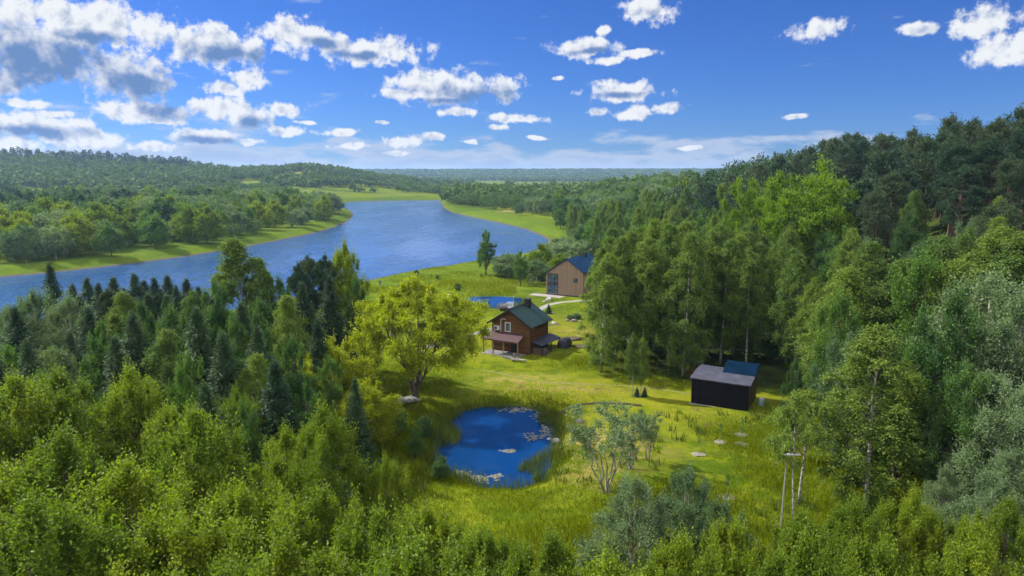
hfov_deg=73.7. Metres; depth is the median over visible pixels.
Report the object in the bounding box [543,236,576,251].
bush
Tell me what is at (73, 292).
spruce tree
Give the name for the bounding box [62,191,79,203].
alder tree
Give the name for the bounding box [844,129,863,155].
pine tree
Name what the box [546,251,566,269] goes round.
bush
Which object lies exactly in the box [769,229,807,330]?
birch tree
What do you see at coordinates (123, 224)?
maple tree
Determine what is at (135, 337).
spruce tree
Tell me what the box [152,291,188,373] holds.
spruce tree
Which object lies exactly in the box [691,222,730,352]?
birch tree
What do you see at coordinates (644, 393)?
conifer shrub
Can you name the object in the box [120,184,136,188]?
willow tree
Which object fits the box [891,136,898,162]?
pine tree
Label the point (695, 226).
birch tree
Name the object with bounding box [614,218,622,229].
birch tree
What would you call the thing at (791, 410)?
birch tree
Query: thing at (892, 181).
pine tree
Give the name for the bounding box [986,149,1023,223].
pine tree
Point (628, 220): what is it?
alder tree
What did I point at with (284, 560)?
maple tree
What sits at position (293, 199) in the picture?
maple tree
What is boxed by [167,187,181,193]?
alder tree
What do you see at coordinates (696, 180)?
birch tree
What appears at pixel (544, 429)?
floating leaves
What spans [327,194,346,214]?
willow tree
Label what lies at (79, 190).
alder tree
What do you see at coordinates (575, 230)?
willow tree
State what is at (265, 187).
willow tree
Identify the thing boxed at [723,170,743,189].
pine tree
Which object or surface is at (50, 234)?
willow tree
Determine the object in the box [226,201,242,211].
maple tree
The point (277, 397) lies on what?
spruce tree
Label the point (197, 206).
alder tree
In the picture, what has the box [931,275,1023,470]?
willow tree
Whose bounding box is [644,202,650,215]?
birch tree
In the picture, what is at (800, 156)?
pine tree
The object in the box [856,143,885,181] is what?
pine tree
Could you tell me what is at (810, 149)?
pine tree
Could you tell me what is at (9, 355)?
alder tree
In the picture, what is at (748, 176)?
pine tree
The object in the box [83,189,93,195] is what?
pine tree
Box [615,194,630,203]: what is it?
willow tree
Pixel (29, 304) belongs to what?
willow tree
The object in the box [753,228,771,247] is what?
birch tree
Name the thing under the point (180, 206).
alder tree
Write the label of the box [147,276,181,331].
spruce tree
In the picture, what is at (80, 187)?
maple tree
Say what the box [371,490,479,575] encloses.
maple tree
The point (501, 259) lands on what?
bush
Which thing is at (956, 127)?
pine tree
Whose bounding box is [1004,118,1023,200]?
pine tree
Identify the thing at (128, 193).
pine tree
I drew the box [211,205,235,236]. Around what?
alder tree
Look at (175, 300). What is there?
spruce tree
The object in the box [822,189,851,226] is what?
alder tree
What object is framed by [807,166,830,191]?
pine tree
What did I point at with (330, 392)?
alder tree
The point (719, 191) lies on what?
birch tree
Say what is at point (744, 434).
sapling
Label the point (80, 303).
spruce tree
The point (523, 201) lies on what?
willow tree
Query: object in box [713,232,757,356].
birch tree
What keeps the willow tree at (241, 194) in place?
on the ground at (478, 382)
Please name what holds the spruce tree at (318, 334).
on the ground at (478, 382)
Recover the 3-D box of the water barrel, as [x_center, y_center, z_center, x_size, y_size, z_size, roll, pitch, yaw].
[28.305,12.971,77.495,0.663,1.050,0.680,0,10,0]
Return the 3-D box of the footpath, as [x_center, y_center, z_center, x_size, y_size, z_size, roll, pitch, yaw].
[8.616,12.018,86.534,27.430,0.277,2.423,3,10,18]
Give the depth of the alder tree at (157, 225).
266.14 m
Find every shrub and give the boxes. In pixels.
[545,304,551,313]
[560,398,650,493]
[566,314,574,319]
[570,313,581,318]
[605,407,664,469]
[633,387,640,396]
[635,412,664,460]
[641,387,648,397]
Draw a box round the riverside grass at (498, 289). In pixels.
[232,257,586,317]
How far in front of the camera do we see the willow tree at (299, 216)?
373.44 m
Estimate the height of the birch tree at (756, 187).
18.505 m
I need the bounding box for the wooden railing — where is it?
[502,351,514,359]
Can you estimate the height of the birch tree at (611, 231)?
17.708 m
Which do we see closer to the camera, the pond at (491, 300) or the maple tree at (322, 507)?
the maple tree at (322, 507)
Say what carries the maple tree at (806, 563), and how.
on the ground at (478, 382)
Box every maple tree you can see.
[0,203,10,227]
[0,207,41,240]
[0,223,12,258]
[0,355,142,492]
[0,361,126,500]
[0,411,171,575]
[0,439,106,575]
[0,472,172,575]
[1,216,34,257]
[20,195,60,215]
[47,222,61,254]
[48,199,81,218]
[57,212,104,256]
[59,210,94,250]
[66,443,231,575]
[75,184,85,190]
[75,198,114,238]
[81,355,186,514]
[95,484,266,575]
[100,201,125,233]
[104,182,118,190]
[111,215,136,245]
[117,391,294,574]
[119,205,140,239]
[127,204,141,223]
[130,397,231,520]
[131,193,150,210]
[144,185,159,192]
[155,191,187,217]
[163,218,186,240]
[168,205,210,242]
[184,204,227,243]
[189,467,311,575]
[204,506,358,575]
[210,381,268,486]
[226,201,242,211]
[238,413,320,537]
[242,193,262,204]
[244,199,276,229]
[248,188,266,197]
[261,198,288,226]
[264,390,380,552]
[281,357,338,408]
[284,201,298,218]
[284,475,372,575]
[288,193,305,207]
[297,331,379,410]
[307,493,439,575]
[312,194,333,220]
[318,231,375,358]
[332,374,407,447]
[341,271,494,397]
[345,514,500,575]
[348,450,423,549]
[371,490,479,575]
[440,514,537,575]
[499,520,595,575]
[552,189,567,197]
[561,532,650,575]
[596,200,608,211]
[621,185,636,195]
[623,512,731,575]
[672,176,690,191]
[688,504,772,575]
[732,514,852,575]
[758,501,846,575]
[813,484,906,575]
[830,515,934,575]
[858,478,955,575]
[906,499,1001,575]
[923,525,1023,575]
[939,489,1023,575]
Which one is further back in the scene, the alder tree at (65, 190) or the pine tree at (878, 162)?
the alder tree at (65, 190)
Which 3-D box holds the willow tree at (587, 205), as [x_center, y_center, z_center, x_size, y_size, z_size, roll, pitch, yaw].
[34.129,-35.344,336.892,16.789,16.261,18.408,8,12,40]
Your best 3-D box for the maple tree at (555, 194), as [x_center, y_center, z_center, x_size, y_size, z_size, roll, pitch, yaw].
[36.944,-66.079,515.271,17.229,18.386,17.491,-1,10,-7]
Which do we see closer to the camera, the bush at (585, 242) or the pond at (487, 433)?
the pond at (487, 433)
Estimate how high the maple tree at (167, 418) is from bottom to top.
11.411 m
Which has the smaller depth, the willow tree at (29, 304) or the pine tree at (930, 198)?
the willow tree at (29, 304)
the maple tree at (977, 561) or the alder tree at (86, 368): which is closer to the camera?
the maple tree at (977, 561)
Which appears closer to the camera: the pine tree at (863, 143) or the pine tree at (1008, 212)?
the pine tree at (1008, 212)
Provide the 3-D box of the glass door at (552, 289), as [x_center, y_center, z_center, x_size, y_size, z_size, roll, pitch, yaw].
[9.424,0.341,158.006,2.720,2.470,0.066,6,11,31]
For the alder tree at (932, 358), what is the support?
on the ground at (478, 382)
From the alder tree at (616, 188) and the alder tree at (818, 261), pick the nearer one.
the alder tree at (818, 261)
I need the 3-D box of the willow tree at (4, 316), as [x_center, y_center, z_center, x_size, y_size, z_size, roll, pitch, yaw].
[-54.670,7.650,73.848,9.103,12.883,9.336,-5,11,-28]
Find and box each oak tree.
[719,172,767,235]
[749,153,861,290]
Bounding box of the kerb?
[555,402,641,420]
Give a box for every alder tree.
[0,337,26,383]
[6,189,25,201]
[12,194,32,205]
[16,366,78,465]
[25,201,49,220]
[28,304,43,319]
[35,188,47,198]
[47,194,67,205]
[58,185,68,196]
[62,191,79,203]
[66,187,81,193]
[66,351,110,461]
[73,191,95,202]
[81,315,130,394]
[86,219,128,255]
[92,186,107,196]
[104,199,123,223]
[117,195,133,212]
[122,297,161,369]
[130,208,161,244]
[134,211,171,248]
[146,191,181,231]
[148,190,157,199]
[148,299,193,408]
[162,341,222,418]
[165,199,193,219]
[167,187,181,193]
[183,187,201,195]
[188,200,203,212]
[193,271,234,361]
[205,189,221,199]
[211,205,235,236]
[212,309,248,381]
[214,391,268,505]
[219,188,232,196]
[231,192,243,202]
[238,205,256,232]
[245,296,276,352]
[248,189,268,204]
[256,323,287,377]
[262,274,296,358]
[268,188,281,204]
[276,189,288,205]
[278,330,321,417]
[284,189,298,194]
[291,380,319,462]
[316,350,343,446]
[344,272,369,370]
[476,227,497,274]
[511,197,520,208]
[512,249,528,285]
[528,198,537,213]
[540,192,551,212]
[552,193,566,215]
[552,197,570,218]
[552,207,567,228]
[566,194,585,210]
[573,224,585,241]
[576,204,597,227]
[579,215,603,239]
[581,232,595,253]
[583,212,606,229]
[596,225,624,249]
[607,187,619,196]
[608,185,619,190]
[618,183,629,192]
[620,196,631,207]
[620,221,647,236]
[621,212,633,231]
[625,202,637,209]
[627,185,643,197]
[628,194,638,203]
[628,205,636,217]
[630,197,641,207]
[636,177,651,186]
[654,198,667,218]
[657,177,668,186]
[668,179,676,189]
[694,215,706,231]
[696,204,720,225]
[770,218,816,266]
[779,357,804,451]
[802,284,862,444]
[809,229,837,280]
[811,230,840,283]
[815,221,859,295]
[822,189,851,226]
[843,197,884,246]
[874,344,930,490]
[875,241,959,412]
[880,281,1007,494]
[887,205,927,278]
[907,233,938,292]
[911,349,1010,501]
[992,247,1023,354]
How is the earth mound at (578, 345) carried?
on the ground at (478, 382)
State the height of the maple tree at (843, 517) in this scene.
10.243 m
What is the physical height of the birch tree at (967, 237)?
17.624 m
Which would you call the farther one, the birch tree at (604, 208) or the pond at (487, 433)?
the birch tree at (604, 208)
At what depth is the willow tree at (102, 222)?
258.09 m
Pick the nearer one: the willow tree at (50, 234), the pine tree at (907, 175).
the pine tree at (907, 175)
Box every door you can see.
[511,343,516,352]
[547,284,557,294]
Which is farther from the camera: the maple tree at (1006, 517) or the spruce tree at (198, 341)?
the spruce tree at (198, 341)
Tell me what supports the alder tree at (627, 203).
on the ground at (478, 382)
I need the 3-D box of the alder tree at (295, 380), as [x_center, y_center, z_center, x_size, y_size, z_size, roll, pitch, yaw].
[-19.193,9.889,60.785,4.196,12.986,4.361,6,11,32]
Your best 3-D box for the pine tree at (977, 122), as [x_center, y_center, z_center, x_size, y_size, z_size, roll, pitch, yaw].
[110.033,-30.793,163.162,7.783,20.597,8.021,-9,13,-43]
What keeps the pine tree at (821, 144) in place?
on the ground at (478, 382)
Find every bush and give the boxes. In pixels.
[389,409,409,433]
[403,425,426,458]
[413,415,433,437]
[429,454,449,479]
[453,283,461,289]
[486,252,518,277]
[491,252,527,276]
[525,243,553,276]
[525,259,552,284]
[531,471,541,481]
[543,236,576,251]
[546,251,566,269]
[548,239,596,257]
[568,238,599,255]
[647,337,652,348]
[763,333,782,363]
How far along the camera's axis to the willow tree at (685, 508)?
40.19 m
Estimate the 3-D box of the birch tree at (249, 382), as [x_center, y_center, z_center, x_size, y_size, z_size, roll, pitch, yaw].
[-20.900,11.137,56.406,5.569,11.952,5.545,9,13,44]
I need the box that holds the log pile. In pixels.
[532,346,547,355]
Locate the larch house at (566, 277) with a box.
[529,252,595,297]
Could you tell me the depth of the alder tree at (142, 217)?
274.81 m
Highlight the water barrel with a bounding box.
[758,397,764,405]
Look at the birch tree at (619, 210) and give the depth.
251.62 m
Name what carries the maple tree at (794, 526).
on the ground at (478, 382)
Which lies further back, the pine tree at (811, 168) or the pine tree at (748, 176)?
the pine tree at (748, 176)
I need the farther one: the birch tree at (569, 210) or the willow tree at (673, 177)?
the willow tree at (673, 177)
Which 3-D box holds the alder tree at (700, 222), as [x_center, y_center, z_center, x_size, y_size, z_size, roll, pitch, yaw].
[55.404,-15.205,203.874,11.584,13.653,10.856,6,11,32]
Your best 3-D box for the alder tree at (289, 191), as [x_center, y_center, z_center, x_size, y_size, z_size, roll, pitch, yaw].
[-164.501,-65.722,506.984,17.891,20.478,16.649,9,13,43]
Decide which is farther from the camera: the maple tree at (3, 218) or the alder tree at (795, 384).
the maple tree at (3, 218)
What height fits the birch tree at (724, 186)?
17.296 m
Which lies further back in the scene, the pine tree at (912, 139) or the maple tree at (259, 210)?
the maple tree at (259, 210)
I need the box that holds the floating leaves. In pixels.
[451,407,555,483]
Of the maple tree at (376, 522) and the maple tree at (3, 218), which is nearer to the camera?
the maple tree at (376, 522)
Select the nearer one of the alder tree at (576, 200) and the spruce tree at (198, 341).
the spruce tree at (198, 341)
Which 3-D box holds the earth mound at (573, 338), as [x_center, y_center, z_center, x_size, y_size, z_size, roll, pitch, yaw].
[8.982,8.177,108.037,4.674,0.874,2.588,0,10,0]
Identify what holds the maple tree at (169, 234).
on the ground at (478, 382)
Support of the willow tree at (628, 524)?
on the ground at (478, 382)
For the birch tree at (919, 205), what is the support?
on the ground at (478, 382)
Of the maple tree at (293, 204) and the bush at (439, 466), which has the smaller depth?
the bush at (439, 466)
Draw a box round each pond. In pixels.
[434,406,555,489]
[461,296,521,308]
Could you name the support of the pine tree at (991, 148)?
on the ground at (478, 382)
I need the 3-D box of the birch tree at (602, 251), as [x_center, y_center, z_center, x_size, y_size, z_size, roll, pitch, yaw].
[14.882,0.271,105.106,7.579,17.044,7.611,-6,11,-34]
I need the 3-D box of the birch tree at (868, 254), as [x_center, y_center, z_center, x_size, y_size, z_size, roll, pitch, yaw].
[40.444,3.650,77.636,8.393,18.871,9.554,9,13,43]
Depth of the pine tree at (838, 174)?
153.66 m
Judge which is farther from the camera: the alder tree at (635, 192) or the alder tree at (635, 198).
the alder tree at (635, 192)
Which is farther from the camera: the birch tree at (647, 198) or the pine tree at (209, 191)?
the pine tree at (209, 191)
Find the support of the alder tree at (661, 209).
on the ground at (478, 382)
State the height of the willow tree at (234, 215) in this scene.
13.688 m
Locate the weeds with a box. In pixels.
[341,408,897,536]
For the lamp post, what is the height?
6.230 m
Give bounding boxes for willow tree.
[0,222,48,261]
[0,281,79,374]
[0,297,14,355]
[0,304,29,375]
[6,198,27,213]
[25,212,60,249]
[27,342,80,401]
[33,222,75,258]
[33,281,108,377]
[38,206,81,230]
[48,201,90,216]
[86,193,123,206]
[91,219,122,249]
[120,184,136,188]
[131,194,166,218]
[166,193,191,203]
[175,186,186,191]
[185,192,205,202]
[193,197,222,207]
[199,193,226,205]
[203,200,230,215]
[219,200,239,223]
[221,209,250,233]
[223,193,246,209]
[231,191,249,198]
[233,188,253,194]
[252,185,268,190]
[267,197,280,213]
[286,209,306,227]
[290,193,306,200]
[292,206,314,221]
[300,201,317,216]
[304,197,317,216]
[308,192,319,197]
[319,199,337,218]
[321,192,343,211]
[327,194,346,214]
[514,201,525,215]
[519,198,530,211]
[523,197,532,212]
[531,195,549,213]
[548,197,554,211]
[564,201,597,217]
[570,224,584,237]
[571,467,674,575]
[582,192,600,202]
[584,201,600,215]
[591,195,608,213]
[604,192,624,202]
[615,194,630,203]
[625,182,636,186]
[630,460,715,575]
[636,180,648,189]
[638,182,668,200]
[639,185,670,195]
[645,174,670,189]
[656,171,670,185]
[659,173,680,180]
[675,171,690,180]
[679,493,760,573]
[681,203,692,219]
[804,320,895,460]
[846,176,875,192]
[856,234,887,270]
[871,261,1023,461]
[891,238,935,278]
[916,455,969,547]
[919,370,1023,505]
[927,462,1023,575]
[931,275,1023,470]
[946,211,982,247]
[971,440,1023,575]
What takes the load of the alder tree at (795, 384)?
on the ground at (478, 382)
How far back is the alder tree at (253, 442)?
45.98 m
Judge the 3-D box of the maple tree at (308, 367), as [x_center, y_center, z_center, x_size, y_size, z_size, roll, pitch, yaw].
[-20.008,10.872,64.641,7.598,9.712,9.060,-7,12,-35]
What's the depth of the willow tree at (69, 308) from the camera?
69.22 m
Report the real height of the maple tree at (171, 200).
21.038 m
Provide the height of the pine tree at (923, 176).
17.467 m
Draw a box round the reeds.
[422,295,566,489]
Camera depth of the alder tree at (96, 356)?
63.16 m
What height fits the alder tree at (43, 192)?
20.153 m
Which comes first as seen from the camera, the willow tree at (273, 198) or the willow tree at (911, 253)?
the willow tree at (911, 253)
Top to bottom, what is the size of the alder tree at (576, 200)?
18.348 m
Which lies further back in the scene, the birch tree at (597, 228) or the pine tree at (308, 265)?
the birch tree at (597, 228)
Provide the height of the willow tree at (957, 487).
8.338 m
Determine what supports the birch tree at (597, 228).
on the ground at (478, 382)
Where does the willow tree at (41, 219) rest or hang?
on the ground at (478, 382)
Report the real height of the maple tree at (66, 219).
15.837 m
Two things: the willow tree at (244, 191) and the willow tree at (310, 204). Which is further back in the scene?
the willow tree at (244, 191)
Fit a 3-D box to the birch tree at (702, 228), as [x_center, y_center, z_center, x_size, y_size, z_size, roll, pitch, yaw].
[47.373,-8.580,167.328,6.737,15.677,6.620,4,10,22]
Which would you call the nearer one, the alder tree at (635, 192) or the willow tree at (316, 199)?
the alder tree at (635, 192)
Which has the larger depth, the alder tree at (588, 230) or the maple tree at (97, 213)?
the maple tree at (97, 213)
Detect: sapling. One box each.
[691,435,705,456]
[715,423,725,443]
[719,474,734,499]
[734,417,747,436]
[734,425,748,445]
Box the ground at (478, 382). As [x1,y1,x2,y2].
[0,162,1023,575]
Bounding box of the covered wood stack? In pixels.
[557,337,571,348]
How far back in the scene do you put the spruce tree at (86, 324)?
67.24 m
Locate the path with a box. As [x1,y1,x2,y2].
[426,300,591,347]
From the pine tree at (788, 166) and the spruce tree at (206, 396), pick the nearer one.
the spruce tree at (206, 396)
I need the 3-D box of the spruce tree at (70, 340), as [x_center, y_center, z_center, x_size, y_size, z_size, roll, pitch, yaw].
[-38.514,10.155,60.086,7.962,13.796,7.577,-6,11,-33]
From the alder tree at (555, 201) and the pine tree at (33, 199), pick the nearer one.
the pine tree at (33, 199)
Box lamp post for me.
[780,453,800,527]
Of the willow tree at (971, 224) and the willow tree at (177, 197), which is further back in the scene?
the willow tree at (177, 197)
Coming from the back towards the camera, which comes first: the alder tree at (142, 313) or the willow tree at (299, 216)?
the willow tree at (299, 216)
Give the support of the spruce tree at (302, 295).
on the ground at (478, 382)
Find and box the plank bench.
[511,358,525,362]
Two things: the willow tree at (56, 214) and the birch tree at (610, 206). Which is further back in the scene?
the birch tree at (610, 206)
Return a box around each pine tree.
[11,189,23,200]
[22,191,35,199]
[28,197,36,204]
[71,194,85,205]
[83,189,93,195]
[95,284,119,335]
[108,189,120,199]
[119,187,126,196]
[124,190,131,197]
[149,288,178,323]
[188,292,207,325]
[203,187,211,195]
[285,259,317,334]
[295,254,323,320]
[308,252,343,324]
[689,179,708,212]
[697,181,719,205]
[697,186,719,217]
[720,183,738,218]
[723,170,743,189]
[742,163,761,192]
[751,161,770,192]
[757,175,782,198]
[765,164,783,178]
[769,155,787,174]
[782,163,800,190]
[783,171,794,186]
[791,156,803,187]
[792,151,809,181]
[798,152,819,190]
[802,144,817,189]
[805,158,833,181]
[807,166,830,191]
[814,139,828,157]
[817,139,834,179]
[820,163,845,196]
[823,137,843,174]
[827,144,846,173]
[828,142,859,188]
[833,140,866,191]
[840,131,852,146]
[842,177,883,242]
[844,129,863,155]
[850,136,870,180]
[854,133,869,141]
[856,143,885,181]
[856,187,898,246]
[860,132,895,178]
[863,148,899,212]
[865,135,894,166]
[870,133,887,143]
[870,167,916,263]
[873,148,904,179]
[887,166,926,251]
[888,132,897,139]
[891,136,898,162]
[892,145,905,166]
[896,136,903,144]
[896,148,918,201]
[897,132,918,166]
[900,125,929,170]
[906,133,944,232]
[909,158,932,203]
[912,133,931,186]
[919,130,949,217]
[928,136,977,236]
[929,140,982,237]
[930,111,967,143]
[933,119,964,210]
[933,164,991,234]
[934,132,956,223]
[948,116,993,215]
[964,136,1013,216]
[968,116,982,126]
[970,113,1023,202]
[972,195,1023,252]
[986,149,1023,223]
[991,102,1023,167]
[999,125,1023,233]
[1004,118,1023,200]
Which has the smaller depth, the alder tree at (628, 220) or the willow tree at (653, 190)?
the alder tree at (628, 220)
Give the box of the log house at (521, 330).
[481,298,560,357]
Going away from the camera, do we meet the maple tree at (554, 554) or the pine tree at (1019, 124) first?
the maple tree at (554, 554)
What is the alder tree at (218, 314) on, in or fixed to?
on the ground at (478, 382)
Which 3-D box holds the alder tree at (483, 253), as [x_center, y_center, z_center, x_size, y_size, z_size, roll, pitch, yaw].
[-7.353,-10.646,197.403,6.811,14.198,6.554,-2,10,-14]
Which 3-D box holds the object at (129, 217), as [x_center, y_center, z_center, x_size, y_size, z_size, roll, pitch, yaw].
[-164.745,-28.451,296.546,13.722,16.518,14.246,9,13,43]
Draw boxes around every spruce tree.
[0,303,49,375]
[0,359,15,456]
[9,335,51,424]
[35,260,67,340]
[58,326,100,398]
[63,282,83,312]
[74,294,95,343]
[76,302,107,395]
[78,275,96,321]
[90,280,111,343]
[98,333,152,465]
[105,275,120,308]
[106,286,131,352]
[116,309,171,432]
[122,270,146,313]
[128,291,163,349]
[137,279,152,300]
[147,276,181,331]
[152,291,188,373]
[159,274,182,307]
[170,285,184,340]
[175,304,227,392]
[177,278,193,306]
[186,286,202,337]
[186,377,255,519]
[195,295,227,353]
[204,332,256,482]
[205,290,209,307]
[228,299,265,373]
[240,324,282,425]
[250,356,298,493]
[290,280,318,361]
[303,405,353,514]
[305,315,340,400]
[315,271,359,390]
[338,376,382,485]
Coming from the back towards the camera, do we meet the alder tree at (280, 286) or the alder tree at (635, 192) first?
the alder tree at (635, 192)
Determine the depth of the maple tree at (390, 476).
40.50 m
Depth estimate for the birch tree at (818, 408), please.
52.51 m
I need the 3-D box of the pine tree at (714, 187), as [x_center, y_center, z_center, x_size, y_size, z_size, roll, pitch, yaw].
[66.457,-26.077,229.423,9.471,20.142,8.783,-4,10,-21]
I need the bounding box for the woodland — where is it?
[0,145,988,238]
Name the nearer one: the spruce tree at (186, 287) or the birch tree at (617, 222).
the spruce tree at (186, 287)
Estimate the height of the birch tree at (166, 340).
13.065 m
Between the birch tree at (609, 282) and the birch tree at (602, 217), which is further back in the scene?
the birch tree at (602, 217)
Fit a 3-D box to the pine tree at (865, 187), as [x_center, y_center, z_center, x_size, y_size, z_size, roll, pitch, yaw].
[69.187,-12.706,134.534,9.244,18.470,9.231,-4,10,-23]
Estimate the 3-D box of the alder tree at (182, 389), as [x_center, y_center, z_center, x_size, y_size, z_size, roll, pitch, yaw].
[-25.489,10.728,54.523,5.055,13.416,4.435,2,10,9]
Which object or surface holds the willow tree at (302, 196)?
on the ground at (478, 382)
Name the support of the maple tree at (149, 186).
on the ground at (478, 382)
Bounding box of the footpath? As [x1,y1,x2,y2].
[481,370,690,393]
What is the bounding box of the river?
[0,200,548,318]
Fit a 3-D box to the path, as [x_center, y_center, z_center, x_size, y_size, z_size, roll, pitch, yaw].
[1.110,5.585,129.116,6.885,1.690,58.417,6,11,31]
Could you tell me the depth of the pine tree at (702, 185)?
236.76 m
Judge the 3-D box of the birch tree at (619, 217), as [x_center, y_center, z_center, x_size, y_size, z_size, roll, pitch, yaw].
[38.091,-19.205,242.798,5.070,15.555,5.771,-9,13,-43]
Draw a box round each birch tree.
[104,289,146,353]
[138,328,196,430]
[176,288,215,352]
[205,235,276,349]
[233,351,286,433]
[234,257,285,342]
[265,292,313,364]
[565,204,575,234]
[567,205,578,236]
[574,252,633,376]
[575,205,586,225]
[576,209,589,228]
[584,234,615,326]
[588,217,602,255]
[593,234,641,362]
[595,225,618,317]
[598,211,606,225]
[601,203,609,216]
[602,216,612,232]
[605,199,615,215]
[611,231,653,356]
[612,200,625,223]
[614,213,626,230]
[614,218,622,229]
[620,233,670,360]
[623,332,640,396]
[626,225,655,316]
[629,207,644,228]
[633,217,677,352]
[634,336,650,397]
[637,208,646,223]
[638,221,698,363]
[639,188,652,209]
[642,192,651,208]
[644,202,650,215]
[644,202,660,224]
[646,207,660,225]
[649,195,656,203]
[652,187,661,197]
[653,217,667,298]
[656,191,665,207]
[656,218,703,353]
[656,229,716,376]
[663,193,679,217]
[666,205,682,227]
[668,208,681,225]
[668,228,720,356]
[676,199,687,220]
[677,187,694,210]
[681,219,707,332]
[685,214,693,222]
[691,210,697,221]
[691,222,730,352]
[692,172,701,186]
[696,237,753,363]
[700,222,707,234]
[703,215,718,238]
[705,226,733,321]
[713,185,725,213]
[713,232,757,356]
[717,204,728,223]
[719,246,775,361]
[721,182,726,194]
[723,181,740,217]
[729,229,767,320]
[738,223,748,234]
[741,218,764,296]
[741,240,782,357]
[744,178,762,216]
[752,247,789,337]
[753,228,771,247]
[758,389,834,519]
[762,388,845,504]
[766,252,818,379]
[768,247,808,362]
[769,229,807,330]
[772,222,805,279]
[786,276,830,368]
[789,264,888,420]
[794,279,853,392]
[812,322,939,521]
[824,227,871,335]
[831,238,896,355]
[850,254,937,417]
[890,189,931,258]
[901,232,972,331]
[906,256,999,454]
[953,226,984,262]
[955,224,1023,315]
[968,230,1023,322]
[978,214,1010,258]
[986,195,1004,220]
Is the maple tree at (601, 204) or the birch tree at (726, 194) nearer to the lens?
the birch tree at (726, 194)
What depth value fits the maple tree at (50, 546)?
25.77 m
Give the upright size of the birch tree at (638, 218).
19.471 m
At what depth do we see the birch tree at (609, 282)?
88.93 m
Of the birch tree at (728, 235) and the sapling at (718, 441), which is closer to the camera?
the sapling at (718, 441)
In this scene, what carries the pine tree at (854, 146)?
on the ground at (478, 382)
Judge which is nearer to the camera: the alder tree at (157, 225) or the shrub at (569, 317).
the shrub at (569, 317)
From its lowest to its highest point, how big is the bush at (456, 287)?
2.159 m
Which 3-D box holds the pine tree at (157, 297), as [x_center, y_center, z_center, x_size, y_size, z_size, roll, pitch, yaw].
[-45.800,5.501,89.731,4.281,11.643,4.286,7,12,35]
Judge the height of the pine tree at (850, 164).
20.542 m
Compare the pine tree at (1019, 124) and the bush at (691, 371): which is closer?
the bush at (691, 371)
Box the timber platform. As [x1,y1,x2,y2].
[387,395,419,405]
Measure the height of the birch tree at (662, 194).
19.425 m
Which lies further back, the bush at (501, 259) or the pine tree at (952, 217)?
the bush at (501, 259)
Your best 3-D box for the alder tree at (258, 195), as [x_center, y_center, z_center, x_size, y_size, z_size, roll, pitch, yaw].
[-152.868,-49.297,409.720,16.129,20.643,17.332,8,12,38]
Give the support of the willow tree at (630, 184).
on the ground at (478, 382)
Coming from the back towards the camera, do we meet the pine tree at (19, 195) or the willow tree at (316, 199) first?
the willow tree at (316, 199)
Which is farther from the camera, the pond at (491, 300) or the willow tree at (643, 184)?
the willow tree at (643, 184)
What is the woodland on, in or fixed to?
on the ground at (478, 382)
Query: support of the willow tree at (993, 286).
on the ground at (478, 382)
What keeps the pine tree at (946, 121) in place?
on the ground at (478, 382)
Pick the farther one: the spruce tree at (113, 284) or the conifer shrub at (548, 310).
the conifer shrub at (548, 310)
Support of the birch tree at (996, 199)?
on the ground at (478, 382)
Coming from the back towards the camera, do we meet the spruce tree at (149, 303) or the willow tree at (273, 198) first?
the willow tree at (273, 198)
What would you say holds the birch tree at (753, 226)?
on the ground at (478, 382)
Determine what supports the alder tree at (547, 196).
on the ground at (478, 382)
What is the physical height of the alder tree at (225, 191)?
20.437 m
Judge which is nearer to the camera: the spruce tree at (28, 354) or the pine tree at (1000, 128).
the spruce tree at (28, 354)
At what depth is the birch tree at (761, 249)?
95.39 m
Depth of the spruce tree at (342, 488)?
49.29 m
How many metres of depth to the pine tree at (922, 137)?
156.85 m
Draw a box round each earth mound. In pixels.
[557,336,582,340]
[571,344,585,347]
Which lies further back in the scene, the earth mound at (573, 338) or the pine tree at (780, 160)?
the pine tree at (780, 160)
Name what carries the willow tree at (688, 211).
on the ground at (478, 382)
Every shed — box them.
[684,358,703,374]
[688,360,759,410]
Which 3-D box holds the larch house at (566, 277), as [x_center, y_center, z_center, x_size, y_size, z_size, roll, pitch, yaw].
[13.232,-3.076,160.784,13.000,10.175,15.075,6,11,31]
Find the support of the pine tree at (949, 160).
on the ground at (478, 382)
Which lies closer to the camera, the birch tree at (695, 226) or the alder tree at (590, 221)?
the birch tree at (695, 226)
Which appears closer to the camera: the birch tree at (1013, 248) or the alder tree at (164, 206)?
the birch tree at (1013, 248)
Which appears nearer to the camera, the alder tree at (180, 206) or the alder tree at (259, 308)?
the alder tree at (259, 308)
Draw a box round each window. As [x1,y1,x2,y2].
[505,322,510,331]
[548,273,557,282]
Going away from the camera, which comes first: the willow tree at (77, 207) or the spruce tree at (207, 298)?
the spruce tree at (207, 298)
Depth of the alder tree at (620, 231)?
199.10 m
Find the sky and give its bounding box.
[0,0,1023,168]
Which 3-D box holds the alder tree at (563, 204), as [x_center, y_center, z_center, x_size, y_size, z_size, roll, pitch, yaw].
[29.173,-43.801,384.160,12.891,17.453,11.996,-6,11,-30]
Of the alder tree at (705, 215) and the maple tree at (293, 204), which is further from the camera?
the maple tree at (293, 204)
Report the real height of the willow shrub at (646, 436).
5.999 m
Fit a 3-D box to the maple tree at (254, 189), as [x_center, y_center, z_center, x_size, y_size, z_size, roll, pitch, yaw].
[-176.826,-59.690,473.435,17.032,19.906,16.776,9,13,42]
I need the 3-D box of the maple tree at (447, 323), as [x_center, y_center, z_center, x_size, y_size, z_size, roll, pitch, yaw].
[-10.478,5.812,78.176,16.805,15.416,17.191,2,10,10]

